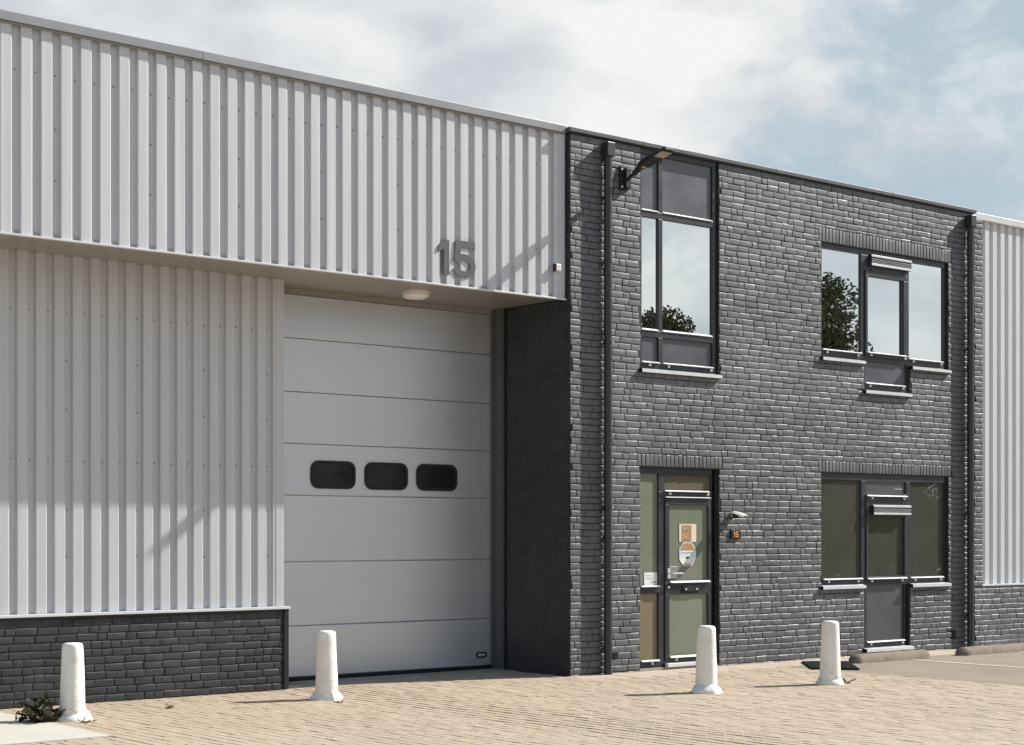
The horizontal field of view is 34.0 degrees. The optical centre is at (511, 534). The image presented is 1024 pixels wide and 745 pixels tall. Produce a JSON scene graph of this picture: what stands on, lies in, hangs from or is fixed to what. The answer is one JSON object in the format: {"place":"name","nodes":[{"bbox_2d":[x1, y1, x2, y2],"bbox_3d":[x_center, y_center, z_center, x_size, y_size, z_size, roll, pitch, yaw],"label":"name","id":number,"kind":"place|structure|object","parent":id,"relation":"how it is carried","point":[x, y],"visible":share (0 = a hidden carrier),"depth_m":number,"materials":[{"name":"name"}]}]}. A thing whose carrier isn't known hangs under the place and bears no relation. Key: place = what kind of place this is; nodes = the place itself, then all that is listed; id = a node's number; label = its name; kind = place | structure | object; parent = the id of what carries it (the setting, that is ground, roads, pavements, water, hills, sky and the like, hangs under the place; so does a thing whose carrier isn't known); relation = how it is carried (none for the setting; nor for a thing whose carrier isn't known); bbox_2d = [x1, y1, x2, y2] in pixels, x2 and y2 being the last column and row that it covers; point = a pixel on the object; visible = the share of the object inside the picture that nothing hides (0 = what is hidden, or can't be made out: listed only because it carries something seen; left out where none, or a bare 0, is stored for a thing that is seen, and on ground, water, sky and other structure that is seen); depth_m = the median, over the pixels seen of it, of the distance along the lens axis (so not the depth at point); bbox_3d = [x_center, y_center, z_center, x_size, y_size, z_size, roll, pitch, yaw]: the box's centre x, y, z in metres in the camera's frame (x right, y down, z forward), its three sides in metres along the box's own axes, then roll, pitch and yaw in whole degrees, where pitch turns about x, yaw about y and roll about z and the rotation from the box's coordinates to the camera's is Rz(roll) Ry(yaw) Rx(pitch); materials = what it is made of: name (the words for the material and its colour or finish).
{"place":"outdoors","nodes":[
{"label":"outdoors","id":0,"kind":"place"},
{"bbox_2d":[0,712,109,744],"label":"concrete slab path","id":1,"kind":"structure","parent":0,"point":[12,731],"depth_m":14.51,"materials":[{"name":"white concrete"}]},
{"bbox_2d":[14,694,64,722],"bbox_3d":[-4.303,1.608,15.358,0.546,0.286,0.443,0,0,-39],"label":"weed","id":2,"kind":"object","parent":1,"relation":"on","point":[43,711],"visible":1,"depth_m":15.32,"materials":[{"name":"green plant"}]},
{"bbox_2d":[289,668,515,687],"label":"door threshold pavement","id":3,"kind":"structure","parent":0,"point":[298,684],"depth_m":19.86,"materials":[{"name":"grey concrete"}]},
{"bbox_2d":[0,666,1023,744],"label":"brick paving","id":4,"kind":"structure","parent":0,"point":[779,705],"depth_m":15.92,"materials":[{"name":"beige brick"}]},
{"bbox_2d":[52,642,92,721],"bbox_3d":[-4.076,1.373,15.522,0.324,0.749,0.329,0,0,28],"label":"bollard","id":5,"kind":"object","parent":4,"relation":"on","point":[72,692],"visible":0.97,"depth_m":15.43,"materials":[{"name":"white paint"}]},
{"bbox_2d":[77,717,94,722],"bbox_3d":[-3.896,1.697,15.306,0.153,0.050,0.104,0,0,0],"label":"weed","id":6,"kind":"object","parent":4,"relation":"on","point":[81,721],"visible":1,"depth_m":15.29,"materials":[{"name":"plant"}]},
{"bbox_2d":[309,630,343,700],"bbox_3d":[-1.938,1.373,17.497,0.351,0.749,0.327,0,0,32],"label":"bollard","id":7,"kind":"object","parent":4,"relation":"on","point":[326,686],"visible":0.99,"depth_m":17.39,"materials":[{"name":"white paint"}]},
{"bbox_2d":[692,625,721,693],"bbox_3d":[2.089,1.347,17.927,0.331,0.751,0.338,0,0,5],"label":"bollard","id":8,"kind":"object","parent":4,"relation":"on","point":[706,672],"visible":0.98,"depth_m":17.85,"materials":[{"name":"white paint"}]},
{"bbox_2d":[815,620,843,684],"bbox_3d":[3.595,1.345,18.948,0.322,0.749,0.312,0,0,6],"label":"bollard","id":9,"kind":"object","parent":4,"relation":"on","point":[830,669],"visible":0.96,"depth_m":18.85,"materials":[{"name":"white paint"}]},
{"bbox_2d":[842,678,855,683],"bbox_3d":[3.815,1.661,19.052,0.173,0.080,0.127,0,0,43],"label":"weed","id":10,"kind":"object","parent":4,"relation":"on","point":[844,680],"visible":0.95,"depth_m":19.05,"materials":[{"name":"plant"}]},
{"bbox_2d":[0,0,1023,221],"label":"sky","id":11,"kind":"structure","parent":0,"point":[923,99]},
{"bbox_2d":[568,649,956,679],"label":"pavement","id":12,"kind":"structure","parent":0,"point":[681,671],"depth_m":21.00,"materials":[{"name":"beige concrete"}]},
{"bbox_2d":[788,652,1023,685],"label":"pavement","id":13,"kind":"structure","parent":0,"point":[959,671],"depth_m":21.15,"materials":[{"name":"concrete"}]},
{"bbox_2d":[802,661,859,669],"bbox_3d":[4.083,1.676,21.524,0.602,0.022,1.259,0,0,4],"label":"rubber mat","id":14,"kind":"object","parent":13,"relation":"on","point":[843,664],"visible":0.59,"depth_m":21.36,"materials":[{"name":"black rubber"}]},
{"bbox_2d":[848,649,929,663],"bbox_3d":[5.080,1.636,22.505,1.647,0.137,0.220,0,0,-39],"label":"wheel stop","id":15,"kind":"object","parent":13,"relation":"on","point":[887,656],"visible":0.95,"depth_m":22.36,"materials":[{"name":"concrete"}]},
{"bbox_2d":[918,651,1023,667],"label":"parking bay marking","id":16,"kind":"object","parent":13,"relation":"on","point":[972,663],"visible":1,"depth_m":21.92,"materials":[{"name":"white paint"}]},
{"bbox_2d":[955,643,1023,655],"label":"wheel stop","id":17,"kind":"object","parent":13,"relation":"on","point":[988,649],"visible":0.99,"depth_m":23.74,"materials":[{"name":"concrete"}]},
{"label":"ground","id":18,"kind":"structure","parent":0,"visible":0},
{"bbox_2d":[0,9,566,708],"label":"warehouse","id":19,"kind":"structure","parent":18,"relation":"on","point":[252,419],"depth_m":17.93,"materials":[{"name":"metal"}]},
{"bbox_2d":[266,287,506,680],"bbox_3d":[-1.538,-0.571,19.972,3.450,4.505,0.455,0,0,-39],"label":"loading door","id":20,"kind":"structure","parent":19,"relation":"in","point":[395,411],"depth_m":20.11,"materials":[{"name":"silver metal"}]},
{"bbox_2d":[401,289,429,299],"bbox_3d":[-1.115,-2.777,19.424,0.336,0.093,0.336,0,0,-39],"label":"ceiling lamp","id":21,"kind":"object","parent":19,"relation":"attached to","point":[415,294],"visible":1,"depth_m":19.31,"materials":[{"name":"white plastic"}]},
{"bbox_2d":[438,239,448,274],"bbox_3d":[-0.769,-3.128,18.842,0.152,0.392,0.011,0,0,-39],"label":"number sign","id":22,"kind":"object","parent":19,"relation":"attached to","point":[444,244],"visible":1,"depth_m":18.85,"materials":[{"name":"grey metal"}]},
{"bbox_2d":[453,240,475,277],"bbox_3d":[-0.543,-3.127,19.026,0.321,0.419,0.012,0,0,-39],"label":"number sign","id":23,"kind":"object","parent":19,"relation":"attached to","point":[458,256],"visible":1,"depth_m":19.01,"materials":[{"name":"grey metal"}]},
{"bbox_2d":[553,264,560,271],"bbox_3d":[0.537,-3.168,19.879,0.087,0.093,0.056,0,0,-39],"label":"motion sensor","id":24,"kind":"object","parent":19,"relation":"attached to","point":[556,267],"visible":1,"depth_m":19.86,"materials":[{"name":"white plastic"}]},
{"bbox_2d":[505,126,976,676],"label":"office building","id":25,"kind":"structure","parent":18,"relation":"on","point":[789,366],"depth_m":21.81,"materials":[{"name":"brick"}]},
{"bbox_2d":[599,141,614,674],"bbox_3d":[1.142,-1.525,20.265,0.163,6.430,0.178,0,0,-39],"label":"downpipe","id":26,"kind":"object","parent":25,"relation":"attached to","point":[608,151],"visible":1,"depth_m":20.20,"materials":[{"name":"grey plastic"}]},
{"bbox_2d":[619,147,673,190],"bbox_3d":[1.627,-4.410,20.203,0.196,0.399,0.781,0,0,-39],"label":"wall floodlight","id":27,"kind":"object","parent":25,"relation":"attached to","point":[647,161],"depth_m":20.24,"materials":[{"name":"metal"}]},
{"bbox_2d":[644,572,656,585],"bbox_3d":[1.730,0.553,20.889,0.221,0.162,0.004,0,0,-39],"label":"notice","id":28,"kind":"object","parent":25,"relation":"attached to","point":[650,578],"visible":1,"depth_m":20.89,"materials":[{"name":"white paper"}]},
{"bbox_2d":[639,467,717,671],"bbox_3d":[2.095,0.430,21.150,1.445,2.560,0.195,0,0,-39],"label":"entrance door","id":29,"kind":"structure","parent":25,"relation":"in","point":[672,610],"depth_m":21.12,"materials":[{"name":"paint"}]},
{"bbox_2d":[679,524,695,541],"bbox_3d":[2.234,-0.021,21.286,0.304,0.227,0.004,0,0,-39],"label":"poster","id":30,"kind":"object","parent":29,"relation":"attached to","point":[687,532],"visible":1,"depth_m":21.28,"materials":[{"name":"beige paper"}]},
{"bbox_2d":[639,147,722,378],"bbox_3d":[2.105,-3.404,21.143,1.451,2.792,0.157,0,0,-39],"label":"window","id":31,"kind":"structure","parent":25,"relation":"in","point":[678,192],"depth_m":21.17,"materials":[{"name":"glass"}]},
{"bbox_2d":[679,542,695,565],"bbox_3d":[2.232,0.247,21.282,0.292,0.299,0.006,0,0,-39],"label":"sticker","id":32,"kind":"object","parent":25,"relation":"attached to","point":[687,553],"visible":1,"depth_m":21.28,"materials":[{"name":"white paper"}]},
{"bbox_2d":[730,529,740,538],"bbox_3d":[2.899,-0.009,21.739,0.180,0.123,0.033,0,0,-39],"label":"house number plate","id":33,"kind":"object","parent":25,"relation":"attached to","point":[735,534],"visible":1,"depth_m":21.73,"materials":[{"name":"black metal"}]},
{"bbox_2d":[730,511,747,517],"bbox_3d":[2.935,-0.259,21.636,0.164,0.097,0.224,0,0,-39],"label":"porch lamp","id":34,"kind":"object","parent":25,"relation":"attached to","point":[735,514],"visible":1,"depth_m":21.61,"materials":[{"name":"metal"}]},
{"bbox_2d":[820,242,951,396],"bbox_3d":[5.299,-2.988,23.758,2.906,2.024,0.157,0,0,-39],"label":"window","id":35,"kind":"structure","parent":25,"relation":"in","point":[882,312],"depth_m":23.72,"materials":[{"name":"glass"}]},
{"bbox_2d":[820,473,951,652],"bbox_3d":[5.303,0.397,23.752,2.906,2.494,0.172,0,0,-39],"label":"window","id":36,"kind":"structure","parent":25,"relation":"in","point":[881,534],"depth_m":23.74,"materials":[{"name":"glass"}]},
{"bbox_2d":[963,215,975,646],"bbox_3d":[6.792,-1.525,24.888,0.163,6.430,0.178,0,0,-39],"label":"downpipe","id":37,"kind":"object","parent":25,"relation":"attached to","point":[970,223],"visible":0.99,"depth_m":24.83,"materials":[{"name":"grey plastic"}]},
{"bbox_2d":[973,213,1023,645],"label":"clad building","id":38,"kind":"structure","parent":18,"relation":"on","point":[999,430],"depth_m":25.61,"materials":[{"name":"metal"}]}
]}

